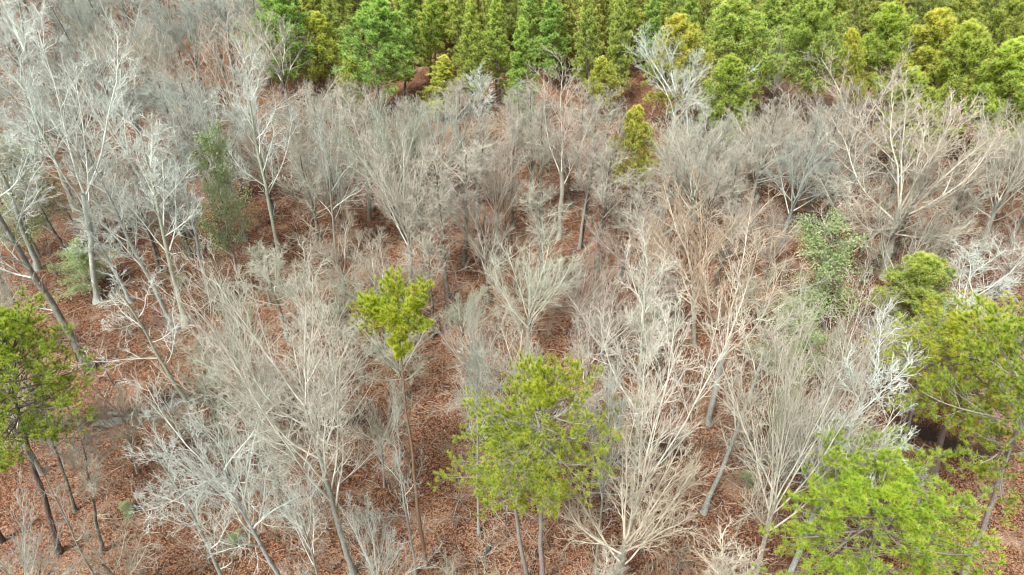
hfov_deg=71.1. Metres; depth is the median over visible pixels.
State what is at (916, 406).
sapling
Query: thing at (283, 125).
bare tree
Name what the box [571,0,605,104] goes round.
pine tree
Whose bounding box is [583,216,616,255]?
sapling
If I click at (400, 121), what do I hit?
bare tree
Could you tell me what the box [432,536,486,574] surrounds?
sapling
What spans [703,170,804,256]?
bare tree
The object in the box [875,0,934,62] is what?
pine tree
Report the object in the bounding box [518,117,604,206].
bare tree
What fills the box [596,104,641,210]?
bare tree
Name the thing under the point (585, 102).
bare tree
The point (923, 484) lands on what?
bare tree
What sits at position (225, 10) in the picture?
bare tree
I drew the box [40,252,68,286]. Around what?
sapling
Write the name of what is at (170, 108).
bare tree
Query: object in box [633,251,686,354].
bare tree
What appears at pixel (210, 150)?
evergreen tree
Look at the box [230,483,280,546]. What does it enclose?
sapling
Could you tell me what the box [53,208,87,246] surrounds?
bare tree
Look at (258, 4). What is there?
bare tree
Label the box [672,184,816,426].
bare tree
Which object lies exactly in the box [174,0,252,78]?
bare tree
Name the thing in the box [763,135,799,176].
sapling
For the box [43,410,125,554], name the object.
bare tree
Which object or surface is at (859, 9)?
pine tree
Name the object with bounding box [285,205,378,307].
bare tree
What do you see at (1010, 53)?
pine tree
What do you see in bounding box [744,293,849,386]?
evergreen tree
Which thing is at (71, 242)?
sapling
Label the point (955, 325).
pine tree
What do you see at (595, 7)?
pine tree
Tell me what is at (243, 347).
sapling
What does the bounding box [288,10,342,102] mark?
pine tree
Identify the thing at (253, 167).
bare tree
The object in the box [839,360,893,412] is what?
sapling
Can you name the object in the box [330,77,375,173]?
bare tree
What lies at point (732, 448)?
sapling
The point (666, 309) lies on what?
sapling
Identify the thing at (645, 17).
pine tree
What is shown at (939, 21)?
pine tree
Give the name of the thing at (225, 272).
sapling
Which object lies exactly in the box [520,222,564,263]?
sapling
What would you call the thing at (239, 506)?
bare tree
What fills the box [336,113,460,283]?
bare tree
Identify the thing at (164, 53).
bare tree
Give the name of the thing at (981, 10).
pine tree
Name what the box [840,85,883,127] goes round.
sapling
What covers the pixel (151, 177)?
bare tree
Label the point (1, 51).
bare tree
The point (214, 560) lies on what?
bare tree
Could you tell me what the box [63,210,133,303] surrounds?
bare tree
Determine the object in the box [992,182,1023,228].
sapling
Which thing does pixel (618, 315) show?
sapling
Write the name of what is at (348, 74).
pine tree
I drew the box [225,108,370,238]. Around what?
bare tree
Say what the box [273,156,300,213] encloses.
sapling
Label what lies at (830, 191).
bare tree
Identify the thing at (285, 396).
bare tree
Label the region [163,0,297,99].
bare tree
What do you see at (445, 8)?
pine tree
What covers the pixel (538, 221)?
sapling
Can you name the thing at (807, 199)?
sapling
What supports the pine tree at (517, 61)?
on the ground
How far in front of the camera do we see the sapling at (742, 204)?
66.83 m
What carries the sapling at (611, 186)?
on the ground
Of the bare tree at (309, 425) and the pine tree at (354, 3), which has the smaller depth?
the bare tree at (309, 425)
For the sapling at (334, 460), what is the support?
on the ground
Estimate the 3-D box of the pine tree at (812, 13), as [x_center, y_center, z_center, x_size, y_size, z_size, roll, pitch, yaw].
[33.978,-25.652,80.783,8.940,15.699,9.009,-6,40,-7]
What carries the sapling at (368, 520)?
on the ground
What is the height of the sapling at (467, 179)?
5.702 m
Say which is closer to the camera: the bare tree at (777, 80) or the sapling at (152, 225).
the sapling at (152, 225)
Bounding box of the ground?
[0,0,1023,574]
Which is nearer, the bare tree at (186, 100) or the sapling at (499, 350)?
the sapling at (499, 350)
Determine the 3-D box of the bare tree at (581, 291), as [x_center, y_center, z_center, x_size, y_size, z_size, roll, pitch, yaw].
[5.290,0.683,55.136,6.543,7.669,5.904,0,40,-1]
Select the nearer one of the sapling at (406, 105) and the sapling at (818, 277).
the sapling at (818, 277)
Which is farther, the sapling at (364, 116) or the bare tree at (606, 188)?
the sapling at (364, 116)
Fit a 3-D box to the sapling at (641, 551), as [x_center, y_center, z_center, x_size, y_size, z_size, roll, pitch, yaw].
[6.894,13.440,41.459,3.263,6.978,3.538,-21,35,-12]
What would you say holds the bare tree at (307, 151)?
on the ground
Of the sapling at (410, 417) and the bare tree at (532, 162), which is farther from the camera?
the bare tree at (532, 162)
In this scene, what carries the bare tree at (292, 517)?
on the ground
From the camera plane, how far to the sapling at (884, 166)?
72.23 m
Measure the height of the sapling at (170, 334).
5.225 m
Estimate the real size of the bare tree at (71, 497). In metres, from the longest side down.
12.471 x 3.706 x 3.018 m
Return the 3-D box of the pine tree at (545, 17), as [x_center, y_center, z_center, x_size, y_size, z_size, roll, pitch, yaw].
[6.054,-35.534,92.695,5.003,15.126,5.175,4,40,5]
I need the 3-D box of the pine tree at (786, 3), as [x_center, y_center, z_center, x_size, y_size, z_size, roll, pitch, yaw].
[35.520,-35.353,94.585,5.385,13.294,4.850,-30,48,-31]
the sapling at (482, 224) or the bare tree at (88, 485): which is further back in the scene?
the sapling at (482, 224)
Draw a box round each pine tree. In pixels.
[0,285,112,555]
[0,354,28,543]
[230,0,329,104]
[286,0,316,83]
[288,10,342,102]
[301,0,320,40]
[305,0,322,55]
[319,0,349,81]
[326,0,358,51]
[327,0,357,52]
[331,0,416,114]
[333,55,363,122]
[344,0,364,39]
[347,265,435,571]
[390,0,427,95]
[392,0,420,46]
[398,0,424,27]
[416,0,450,83]
[416,54,466,121]
[419,0,452,27]
[420,0,451,65]
[425,0,449,53]
[427,390,580,574]
[441,0,473,68]
[449,0,474,50]
[451,0,489,112]
[460,349,640,574]
[476,0,509,47]
[478,7,511,37]
[479,0,514,96]
[484,0,514,74]
[503,17,542,125]
[507,0,536,52]
[509,0,540,23]
[514,0,541,74]
[516,0,542,65]
[530,0,571,87]
[541,0,576,54]
[547,0,578,76]
[570,0,605,77]
[571,0,582,15]
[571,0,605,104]
[573,0,600,10]
[575,0,609,50]
[582,55,625,121]
[600,0,633,33]
[602,0,610,34]
[602,0,641,74]
[603,0,640,37]
[604,0,633,105]
[604,0,636,60]
[608,103,663,214]
[632,0,652,27]
[635,0,658,36]
[635,0,665,85]
[635,0,669,66]
[639,12,717,135]
[660,0,683,55]
[672,0,686,16]
[672,0,700,62]
[689,0,796,117]
[695,0,714,40]
[695,53,758,156]
[696,0,715,43]
[701,0,720,60]
[702,0,731,70]
[739,0,758,50]
[739,0,778,76]
[747,416,1007,574]
[751,0,795,98]
[764,0,794,48]
[769,0,863,108]
[776,0,806,65]
[796,0,834,70]
[829,0,846,38]
[831,27,877,124]
[832,0,868,78]
[835,0,870,39]
[841,0,884,32]
[847,1,927,119]
[857,0,887,50]
[860,250,960,351]
[863,289,1023,473]
[864,0,909,72]
[872,65,954,182]
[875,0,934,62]
[882,7,987,144]
[886,290,1023,574]
[900,0,959,43]
[903,6,956,76]
[921,18,1016,160]
[942,0,983,48]
[952,35,1023,174]
[959,0,1019,75]
[970,0,1023,68]
[991,1,1023,36]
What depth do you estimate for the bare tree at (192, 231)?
62.13 m
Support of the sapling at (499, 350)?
on the ground
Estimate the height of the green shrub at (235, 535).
1.086 m
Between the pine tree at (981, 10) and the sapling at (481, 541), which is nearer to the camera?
the sapling at (481, 541)
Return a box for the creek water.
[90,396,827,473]
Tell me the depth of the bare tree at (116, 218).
60.59 m
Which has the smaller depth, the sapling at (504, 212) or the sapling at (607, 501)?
the sapling at (607, 501)
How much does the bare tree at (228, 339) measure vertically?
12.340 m
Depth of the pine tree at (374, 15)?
80.19 m
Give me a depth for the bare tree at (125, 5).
95.27 m
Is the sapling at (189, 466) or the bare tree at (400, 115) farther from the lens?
the bare tree at (400, 115)
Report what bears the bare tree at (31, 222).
on the ground
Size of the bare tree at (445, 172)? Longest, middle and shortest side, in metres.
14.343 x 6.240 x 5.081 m
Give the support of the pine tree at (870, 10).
on the ground
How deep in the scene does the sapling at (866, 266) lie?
60.96 m
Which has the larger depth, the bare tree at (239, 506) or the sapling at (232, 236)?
the sapling at (232, 236)
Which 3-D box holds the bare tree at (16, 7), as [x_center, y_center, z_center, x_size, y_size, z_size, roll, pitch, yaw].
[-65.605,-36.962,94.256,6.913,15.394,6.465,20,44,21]
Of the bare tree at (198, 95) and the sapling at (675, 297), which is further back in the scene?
the bare tree at (198, 95)
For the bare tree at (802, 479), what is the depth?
40.66 m
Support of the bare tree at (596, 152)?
on the ground
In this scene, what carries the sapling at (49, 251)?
on the ground
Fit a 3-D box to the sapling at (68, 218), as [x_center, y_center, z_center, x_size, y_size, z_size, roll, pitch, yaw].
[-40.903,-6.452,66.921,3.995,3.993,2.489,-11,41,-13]
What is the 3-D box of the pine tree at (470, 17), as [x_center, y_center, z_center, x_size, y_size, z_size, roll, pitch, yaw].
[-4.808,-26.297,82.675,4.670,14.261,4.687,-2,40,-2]
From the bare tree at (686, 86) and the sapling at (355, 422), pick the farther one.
the bare tree at (686, 86)
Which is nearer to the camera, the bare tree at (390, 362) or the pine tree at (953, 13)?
the bare tree at (390, 362)
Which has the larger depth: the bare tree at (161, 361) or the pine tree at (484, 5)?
the pine tree at (484, 5)
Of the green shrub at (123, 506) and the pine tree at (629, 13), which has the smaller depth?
the green shrub at (123, 506)
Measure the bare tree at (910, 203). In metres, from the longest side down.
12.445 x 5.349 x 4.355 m
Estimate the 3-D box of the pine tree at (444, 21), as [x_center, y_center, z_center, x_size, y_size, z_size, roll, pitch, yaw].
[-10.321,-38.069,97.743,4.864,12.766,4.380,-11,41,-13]
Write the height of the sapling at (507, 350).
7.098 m
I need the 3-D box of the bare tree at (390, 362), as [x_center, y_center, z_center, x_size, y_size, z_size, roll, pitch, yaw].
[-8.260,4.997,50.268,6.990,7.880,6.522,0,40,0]
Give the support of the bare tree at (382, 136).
on the ground
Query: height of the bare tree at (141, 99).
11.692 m
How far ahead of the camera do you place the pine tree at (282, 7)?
82.37 m
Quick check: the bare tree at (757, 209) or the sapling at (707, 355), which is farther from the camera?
the bare tree at (757, 209)
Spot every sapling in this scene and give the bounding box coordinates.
[22,181,65,232]
[30,223,70,275]
[35,64,80,120]
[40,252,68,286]
[44,182,72,220]
[45,314,130,385]
[53,179,98,228]
[55,202,78,235]
[63,226,103,272]
[67,347,138,423]
[75,269,122,319]
[98,288,136,335]
[104,135,139,199]
[106,432,162,499]
[108,196,145,239]
[127,110,162,160]
[133,397,172,446]
[138,210,168,242]
[145,475,203,524]
[147,244,180,290]
[148,312,183,359]
[157,49,190,77]
[160,400,197,455]
[166,245,193,289]
[172,221,188,255]
[172,308,220,362]
[173,447,205,487]
[178,526,216,574]
[185,430,224,499]
[192,323,234,383]
[196,282,249,323]
[205,131,261,192]
[208,291,242,328]
[210,324,271,371]
[211,256,235,296]
[217,219,246,255]
[221,480,276,539]
[229,235,269,284]
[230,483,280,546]
[243,373,297,436]
[252,77,279,117]
[261,112,300,163]
[264,424,341,503]
[272,208,350,273]
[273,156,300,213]
[274,195,311,258]
[280,501,338,573]
[283,365,336,436]
[284,55,309,106]
[291,178,333,218]
[300,474,353,542]
[316,341,348,399]
[319,185,360,230]
[323,198,374,249]
[325,447,357,475]
[333,399,385,442]
[334,337,365,368]
[337,495,401,543]
[350,93,389,146]
[371,204,398,236]
[372,459,423,506]
[384,369,430,459]
[394,89,422,132]
[408,348,435,372]
[427,272,455,309]
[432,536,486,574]
[433,256,484,334]
[447,460,480,509]
[450,514,510,570]
[452,159,483,200]
[454,388,489,458]
[456,198,500,252]
[458,102,497,143]
[480,467,536,554]
[484,332,512,371]
[487,181,538,211]
[489,177,522,237]
[490,181,515,214]
[493,316,526,395]
[504,230,543,297]
[513,498,563,548]
[517,247,574,334]
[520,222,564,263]
[522,201,546,241]
[532,173,559,221]
[532,288,621,356]
[536,145,586,195]
[538,183,557,209]
[558,245,579,283]
[560,227,580,273]
[564,364,670,461]
[582,252,612,287]
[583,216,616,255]
[589,176,619,223]
[591,288,639,346]
[595,480,619,516]
[596,168,621,208]
[613,475,655,558]
[639,273,689,347]
[646,352,708,420]
[654,531,709,574]
[656,261,704,326]
[679,521,766,574]
[702,343,716,367]
[715,415,767,467]
[718,224,752,274]
[722,187,760,223]
[731,263,774,309]
[742,347,781,384]
[744,196,792,262]
[751,75,773,116]
[753,394,828,491]
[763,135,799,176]
[766,155,812,207]
[770,86,812,140]
[782,73,811,120]
[783,167,829,229]
[791,438,836,476]
[800,256,843,301]
[811,197,835,237]
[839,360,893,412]
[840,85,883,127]
[845,122,884,169]
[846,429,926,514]
[847,293,874,319]
[851,239,881,288]
[863,178,916,228]
[867,143,902,188]
[890,370,937,420]
[917,201,949,247]
[971,228,1012,269]
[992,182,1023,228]
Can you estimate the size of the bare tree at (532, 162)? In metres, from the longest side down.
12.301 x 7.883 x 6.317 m
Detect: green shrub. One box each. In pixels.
[118,498,134,522]
[170,274,185,284]
[227,528,251,547]
[738,467,755,490]
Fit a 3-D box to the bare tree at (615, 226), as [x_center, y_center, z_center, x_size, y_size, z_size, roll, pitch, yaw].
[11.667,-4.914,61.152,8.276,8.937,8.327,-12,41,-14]
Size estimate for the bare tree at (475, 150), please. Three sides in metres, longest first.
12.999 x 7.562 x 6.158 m
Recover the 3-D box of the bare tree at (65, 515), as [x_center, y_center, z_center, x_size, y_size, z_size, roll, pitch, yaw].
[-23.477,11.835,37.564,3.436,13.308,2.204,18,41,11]
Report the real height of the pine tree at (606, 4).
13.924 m
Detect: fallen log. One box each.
[107,411,138,415]
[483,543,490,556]
[589,491,628,494]
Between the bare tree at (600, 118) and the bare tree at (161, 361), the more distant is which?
the bare tree at (600, 118)
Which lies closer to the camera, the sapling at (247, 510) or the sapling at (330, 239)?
the sapling at (247, 510)
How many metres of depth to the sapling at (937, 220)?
65.36 m
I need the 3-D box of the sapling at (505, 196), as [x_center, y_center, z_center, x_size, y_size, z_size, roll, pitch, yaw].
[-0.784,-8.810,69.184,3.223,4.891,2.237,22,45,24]
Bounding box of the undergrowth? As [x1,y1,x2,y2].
[0,34,1023,574]
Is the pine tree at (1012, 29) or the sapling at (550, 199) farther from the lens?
the pine tree at (1012, 29)
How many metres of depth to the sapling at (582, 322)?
52.88 m
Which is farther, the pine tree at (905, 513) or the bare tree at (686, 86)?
the bare tree at (686, 86)
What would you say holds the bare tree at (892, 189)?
on the ground
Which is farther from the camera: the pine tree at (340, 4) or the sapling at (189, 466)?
the pine tree at (340, 4)
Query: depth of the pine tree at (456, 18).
89.46 m
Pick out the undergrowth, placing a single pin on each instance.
(746, 482)
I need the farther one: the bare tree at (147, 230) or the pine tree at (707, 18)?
the pine tree at (707, 18)
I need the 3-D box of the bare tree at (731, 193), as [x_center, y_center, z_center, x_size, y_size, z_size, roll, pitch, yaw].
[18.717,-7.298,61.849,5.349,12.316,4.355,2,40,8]
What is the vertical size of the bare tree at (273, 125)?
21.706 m
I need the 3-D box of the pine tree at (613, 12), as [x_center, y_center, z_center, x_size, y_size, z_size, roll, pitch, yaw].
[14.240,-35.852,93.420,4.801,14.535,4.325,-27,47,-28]
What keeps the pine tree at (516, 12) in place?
on the ground
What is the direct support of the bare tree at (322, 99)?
on the ground
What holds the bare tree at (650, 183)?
on the ground
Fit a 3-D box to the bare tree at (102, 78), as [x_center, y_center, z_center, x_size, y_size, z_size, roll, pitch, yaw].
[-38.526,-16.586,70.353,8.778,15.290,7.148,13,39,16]
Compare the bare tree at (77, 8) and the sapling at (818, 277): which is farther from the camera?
the bare tree at (77, 8)
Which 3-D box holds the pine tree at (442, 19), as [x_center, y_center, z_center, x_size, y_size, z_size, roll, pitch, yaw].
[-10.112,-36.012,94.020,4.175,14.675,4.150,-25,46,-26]
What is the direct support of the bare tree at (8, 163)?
on the ground
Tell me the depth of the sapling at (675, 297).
56.53 m
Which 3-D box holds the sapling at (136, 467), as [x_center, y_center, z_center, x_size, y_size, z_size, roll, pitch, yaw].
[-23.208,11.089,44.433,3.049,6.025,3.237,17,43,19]
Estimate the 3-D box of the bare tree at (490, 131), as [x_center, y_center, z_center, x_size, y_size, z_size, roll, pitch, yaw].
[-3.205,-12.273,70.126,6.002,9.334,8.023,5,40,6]
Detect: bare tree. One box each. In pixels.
[0,0,20,54]
[0,0,70,129]
[0,0,141,304]
[0,8,54,88]
[0,10,49,73]
[0,13,11,90]
[0,43,115,178]
[0,48,85,211]
[0,57,57,186]
[0,66,39,150]
[0,102,61,270]
[0,134,73,269]
[0,136,96,371]
[0,202,24,303]
[0,266,39,365]
[0,371,46,475]
[0,463,88,574]
[1,0,22,45]
[5,0,39,57]
[6,0,101,81]
[12,44,81,87]
[16,437,93,574]
[18,379,77,512]
[19,83,65,149]
[21,6,116,96]
[23,0,65,49]
[23,23,79,128]
[38,509,164,574]
[43,0,109,62]
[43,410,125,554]
[44,0,106,104]
[45,48,161,210]
[46,0,108,51]
[46,0,119,77]
[48,32,109,209]
[48,150,121,228]
[53,139,123,255]
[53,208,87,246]
[54,125,178,332]
[58,68,158,159]
[59,107,94,164]
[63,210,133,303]
[64,11,186,138]
[66,0,121,66]
[67,37,152,187]
[70,259,190,404]
[73,162,184,262]
[74,18,129,108]
[76,361,169,473]
[96,150,162,271]
[98,90,206,327]
[100,0,157,83]
[105,0,139,40]
[110,0,154,55]
[112,6,198,98]
[114,125,194,259]
[114,330,316,574]
[119,420,238,574]
[121,0,314,162]
[128,0,239,102]
[130,72,205,147]
[131,230,397,574]
[133,66,195,173]
[134,1,188,85]
[136,22,196,108]
[138,53,190,109]
[139,154,191,237]
[142,70,244,188]
[142,342,267,481]
[143,178,220,259]
[145,69,281,210]
[146,101,221,217]
[150,117,216,293]
[159,8,186,69]
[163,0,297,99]
[167,262,274,426]
[169,0,204,55]
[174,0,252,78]
[183,70,214,132]
[197,0,259,63]
[198,0,257,90]
[203,33,302,268]
[206,159,250,241]
[215,419,316,513]
[222,299,394,459]
[224,0,315,114]
[224,239,318,339]
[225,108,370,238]
[228,0,273,86]
[228,125,279,182]
[230,98,286,216]
[241,235,283,306]
[247,454,332,574]
[255,95,318,178]
[255,256,406,370]
[257,125,345,204]
[263,95,311,211]
[268,84,308,190]
[269,132,334,268]
[272,78,371,272]
[285,65,345,142]
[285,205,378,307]
[288,85,337,164]
[292,82,430,220]
[307,147,355,259]
[315,75,366,189]
[317,83,437,239]
[323,226,447,335]
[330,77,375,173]
[332,490,443,574]
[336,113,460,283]
[342,108,388,212]
[344,361,416,487]
[349,300,436,398]
[357,79,399,136]
[364,95,441,191]
[366,376,427,574]
[378,96,426,211]
[387,94,435,209]
[388,109,467,190]
[392,176,444,300]
[394,216,454,338]
[400,146,466,301]
[401,93,461,170]
[411,83,476,218]
[415,296,613,457]
[419,133,497,269]
[426,551,520,574]
[429,187,559,302]
[431,292,507,399]
[433,67,484,193]
[436,283,502,352]
[439,77,473,157]
[446,123,505,204]
[454,313,505,534]
[458,131,531,248]
[460,61,502,164]
[461,107,512,229]
[473,218,591,353]
[482,102,566,213]
[486,87,529,187]
[489,107,542,225]
[493,76,541,161]
[504,76,553,186]
[511,173,576,289]
[516,98,565,225]
[517,43,611,239]
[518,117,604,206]
[541,238,623,332]
[544,382,736,574]
[547,256,673,376]
[558,81,606,192]
[562,127,623,248]
[563,290,633,436]
[569,98,618,177]
[569,531,634,574]
[572,129,617,249]
[579,354,638,574]
[580,201,699,302]
[581,210,697,508]
[585,132,644,271]
[586,84,627,146]
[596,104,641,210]
[607,177,696,257]
[607,260,790,569]
[615,155,670,285]
[622,21,758,147]
[622,158,755,347]
[622,297,688,385]
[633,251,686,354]
[635,89,755,223]
[636,103,705,203]
[643,106,776,249]
[663,99,719,170]
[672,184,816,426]
[686,157,745,274]
[687,117,763,202]
[689,515,773,574]
[693,255,909,574]
[694,199,760,293]
[700,281,817,515]
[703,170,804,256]
[707,138,767,258]
[717,95,793,183]
[718,357,909,521]
[724,106,829,204]
[726,258,835,335]
[741,25,818,115]
[743,198,806,285]
[749,83,799,203]
[749,100,910,242]
[773,82,828,170]
[782,81,870,192]
[788,292,929,573]
[789,102,841,208]
[797,301,885,402]
[798,36,917,203]
[804,90,861,220]
[805,156,859,244]
[807,161,902,281]
[814,67,1023,280]
[821,107,881,222]
[823,420,1006,550]
[834,290,933,384]
[848,170,1010,312]
[858,142,930,254]
[861,158,956,284]
[891,135,964,258]
[895,233,1023,368]
[895,298,949,438]
[922,210,986,294]
[925,332,1023,410]
[935,89,1023,258]
[937,144,1010,257]
[942,174,993,260]
[964,112,1023,213]
[966,204,1023,297]
[967,126,1018,221]
[970,302,1022,339]
[974,99,1023,241]
[1000,274,1023,338]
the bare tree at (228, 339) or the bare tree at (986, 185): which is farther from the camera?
the bare tree at (986, 185)
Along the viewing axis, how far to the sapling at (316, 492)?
43.26 m
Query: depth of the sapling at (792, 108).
77.33 m
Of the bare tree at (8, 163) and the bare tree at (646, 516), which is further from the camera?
the bare tree at (8, 163)
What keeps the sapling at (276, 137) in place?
on the ground
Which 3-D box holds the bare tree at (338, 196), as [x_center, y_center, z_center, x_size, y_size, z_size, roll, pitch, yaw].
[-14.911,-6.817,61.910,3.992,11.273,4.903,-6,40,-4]
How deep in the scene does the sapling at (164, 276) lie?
60.69 m
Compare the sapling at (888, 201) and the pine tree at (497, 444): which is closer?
the pine tree at (497, 444)
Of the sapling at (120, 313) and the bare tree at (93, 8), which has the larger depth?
the bare tree at (93, 8)
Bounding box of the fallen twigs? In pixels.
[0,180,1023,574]
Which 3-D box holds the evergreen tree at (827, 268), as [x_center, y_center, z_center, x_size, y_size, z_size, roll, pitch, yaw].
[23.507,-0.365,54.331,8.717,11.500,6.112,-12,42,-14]
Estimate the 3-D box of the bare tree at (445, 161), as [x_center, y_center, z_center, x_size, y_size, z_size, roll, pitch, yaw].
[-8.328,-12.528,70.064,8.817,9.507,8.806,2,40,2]
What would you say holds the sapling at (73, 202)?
on the ground
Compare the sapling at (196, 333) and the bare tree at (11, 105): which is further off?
the bare tree at (11, 105)
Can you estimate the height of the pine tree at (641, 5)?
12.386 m
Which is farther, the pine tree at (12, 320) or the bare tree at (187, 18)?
the bare tree at (187, 18)
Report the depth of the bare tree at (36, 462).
44.47 m
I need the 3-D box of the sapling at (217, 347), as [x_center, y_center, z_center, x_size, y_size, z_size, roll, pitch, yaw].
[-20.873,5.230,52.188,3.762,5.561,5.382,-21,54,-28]
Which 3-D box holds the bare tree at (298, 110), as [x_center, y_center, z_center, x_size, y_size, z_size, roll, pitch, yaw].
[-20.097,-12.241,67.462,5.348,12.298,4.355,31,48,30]
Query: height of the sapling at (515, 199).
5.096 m
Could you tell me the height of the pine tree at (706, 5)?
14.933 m
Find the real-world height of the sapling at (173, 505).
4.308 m
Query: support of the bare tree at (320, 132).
on the ground
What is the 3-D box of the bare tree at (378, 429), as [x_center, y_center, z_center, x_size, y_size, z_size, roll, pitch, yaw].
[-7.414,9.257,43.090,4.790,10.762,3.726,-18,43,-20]
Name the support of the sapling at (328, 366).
on the ground
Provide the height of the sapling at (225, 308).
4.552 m
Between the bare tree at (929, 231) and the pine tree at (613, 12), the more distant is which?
the pine tree at (613, 12)
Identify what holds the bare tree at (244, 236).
on the ground
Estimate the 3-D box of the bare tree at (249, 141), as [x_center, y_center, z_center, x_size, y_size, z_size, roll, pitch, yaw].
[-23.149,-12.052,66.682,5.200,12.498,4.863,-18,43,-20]
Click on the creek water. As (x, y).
(117, 420)
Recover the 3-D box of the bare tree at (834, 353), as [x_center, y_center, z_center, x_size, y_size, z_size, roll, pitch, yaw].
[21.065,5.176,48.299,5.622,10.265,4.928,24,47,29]
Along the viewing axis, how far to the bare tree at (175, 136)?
54.58 m
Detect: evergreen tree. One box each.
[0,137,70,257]
[37,237,115,313]
[60,0,116,36]
[179,115,261,270]
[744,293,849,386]
[746,206,875,331]
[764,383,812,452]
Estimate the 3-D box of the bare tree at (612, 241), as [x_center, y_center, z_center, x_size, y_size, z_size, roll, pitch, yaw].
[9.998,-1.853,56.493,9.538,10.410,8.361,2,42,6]
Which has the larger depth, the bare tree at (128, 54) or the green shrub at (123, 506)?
the bare tree at (128, 54)
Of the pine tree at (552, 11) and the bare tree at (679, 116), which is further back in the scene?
the pine tree at (552, 11)
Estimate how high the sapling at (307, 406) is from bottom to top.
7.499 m
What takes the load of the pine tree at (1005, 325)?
on the ground
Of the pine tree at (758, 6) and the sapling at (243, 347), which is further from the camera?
the pine tree at (758, 6)
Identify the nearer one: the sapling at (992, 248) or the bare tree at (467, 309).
the bare tree at (467, 309)
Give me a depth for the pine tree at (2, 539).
37.16 m
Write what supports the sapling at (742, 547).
on the ground
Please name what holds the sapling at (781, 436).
on the ground
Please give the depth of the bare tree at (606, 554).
32.85 m
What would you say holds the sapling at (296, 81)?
on the ground
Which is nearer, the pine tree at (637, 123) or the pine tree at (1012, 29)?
the pine tree at (637, 123)
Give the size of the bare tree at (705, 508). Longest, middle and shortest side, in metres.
18.770 x 5.127 x 4.175 m
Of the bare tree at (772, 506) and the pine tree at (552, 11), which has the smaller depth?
the bare tree at (772, 506)
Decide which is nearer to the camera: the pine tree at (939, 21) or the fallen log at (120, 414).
the fallen log at (120, 414)
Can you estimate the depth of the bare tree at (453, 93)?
75.86 m
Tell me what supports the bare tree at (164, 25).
on the ground
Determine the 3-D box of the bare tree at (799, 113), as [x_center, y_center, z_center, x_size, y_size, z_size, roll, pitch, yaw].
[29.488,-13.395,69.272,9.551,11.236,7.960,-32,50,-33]
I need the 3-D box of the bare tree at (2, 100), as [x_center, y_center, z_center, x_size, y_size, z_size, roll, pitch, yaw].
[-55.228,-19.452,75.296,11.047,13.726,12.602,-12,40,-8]
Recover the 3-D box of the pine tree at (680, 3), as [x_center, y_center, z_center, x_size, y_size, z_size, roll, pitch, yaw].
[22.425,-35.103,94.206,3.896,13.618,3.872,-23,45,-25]
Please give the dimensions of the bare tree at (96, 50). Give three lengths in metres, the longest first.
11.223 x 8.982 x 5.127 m
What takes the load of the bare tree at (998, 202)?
on the ground
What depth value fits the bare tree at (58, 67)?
62.79 m
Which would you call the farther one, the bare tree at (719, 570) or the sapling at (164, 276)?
the sapling at (164, 276)
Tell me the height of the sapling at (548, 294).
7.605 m
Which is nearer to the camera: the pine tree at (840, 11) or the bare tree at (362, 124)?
the bare tree at (362, 124)
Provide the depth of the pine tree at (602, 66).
82.11 m
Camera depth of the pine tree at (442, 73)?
82.35 m
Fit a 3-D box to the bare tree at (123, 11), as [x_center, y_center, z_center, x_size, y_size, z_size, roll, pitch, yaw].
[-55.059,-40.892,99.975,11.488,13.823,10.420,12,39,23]
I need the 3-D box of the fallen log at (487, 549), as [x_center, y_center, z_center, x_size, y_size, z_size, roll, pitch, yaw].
[-1.456,15.912,43.459,0.305,0.305,0.846,16,42,18]
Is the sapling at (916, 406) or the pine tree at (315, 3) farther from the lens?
the pine tree at (315, 3)
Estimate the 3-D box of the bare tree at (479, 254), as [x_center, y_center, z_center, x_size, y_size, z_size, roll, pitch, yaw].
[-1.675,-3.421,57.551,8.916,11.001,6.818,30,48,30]
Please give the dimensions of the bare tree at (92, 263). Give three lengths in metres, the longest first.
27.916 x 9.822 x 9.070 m
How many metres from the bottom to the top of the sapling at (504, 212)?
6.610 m
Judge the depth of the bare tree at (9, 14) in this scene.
101.26 m
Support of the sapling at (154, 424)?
on the ground
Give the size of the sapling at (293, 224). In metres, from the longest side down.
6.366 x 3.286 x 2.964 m
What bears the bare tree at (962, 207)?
on the ground
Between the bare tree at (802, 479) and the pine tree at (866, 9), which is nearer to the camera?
the bare tree at (802, 479)
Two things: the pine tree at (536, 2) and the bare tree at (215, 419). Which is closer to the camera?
the bare tree at (215, 419)
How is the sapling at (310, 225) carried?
on the ground
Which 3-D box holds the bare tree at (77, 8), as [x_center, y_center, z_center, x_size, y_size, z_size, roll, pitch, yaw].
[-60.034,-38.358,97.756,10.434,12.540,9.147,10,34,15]
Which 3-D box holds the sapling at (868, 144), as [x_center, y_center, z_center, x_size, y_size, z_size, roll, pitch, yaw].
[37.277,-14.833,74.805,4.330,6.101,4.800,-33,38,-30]
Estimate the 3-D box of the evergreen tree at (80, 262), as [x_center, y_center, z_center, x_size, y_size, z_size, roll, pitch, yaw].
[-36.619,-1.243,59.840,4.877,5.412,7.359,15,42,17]
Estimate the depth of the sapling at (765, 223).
62.75 m
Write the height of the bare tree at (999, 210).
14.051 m
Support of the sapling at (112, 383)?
on the ground
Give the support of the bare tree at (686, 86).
on the ground
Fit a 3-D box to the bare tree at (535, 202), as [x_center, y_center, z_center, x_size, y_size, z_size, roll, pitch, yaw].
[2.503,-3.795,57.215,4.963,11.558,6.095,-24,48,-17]
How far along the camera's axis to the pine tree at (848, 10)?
100.44 m
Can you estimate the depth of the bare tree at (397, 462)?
35.89 m
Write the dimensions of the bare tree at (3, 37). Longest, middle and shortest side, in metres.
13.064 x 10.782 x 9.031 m
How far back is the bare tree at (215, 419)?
42.09 m

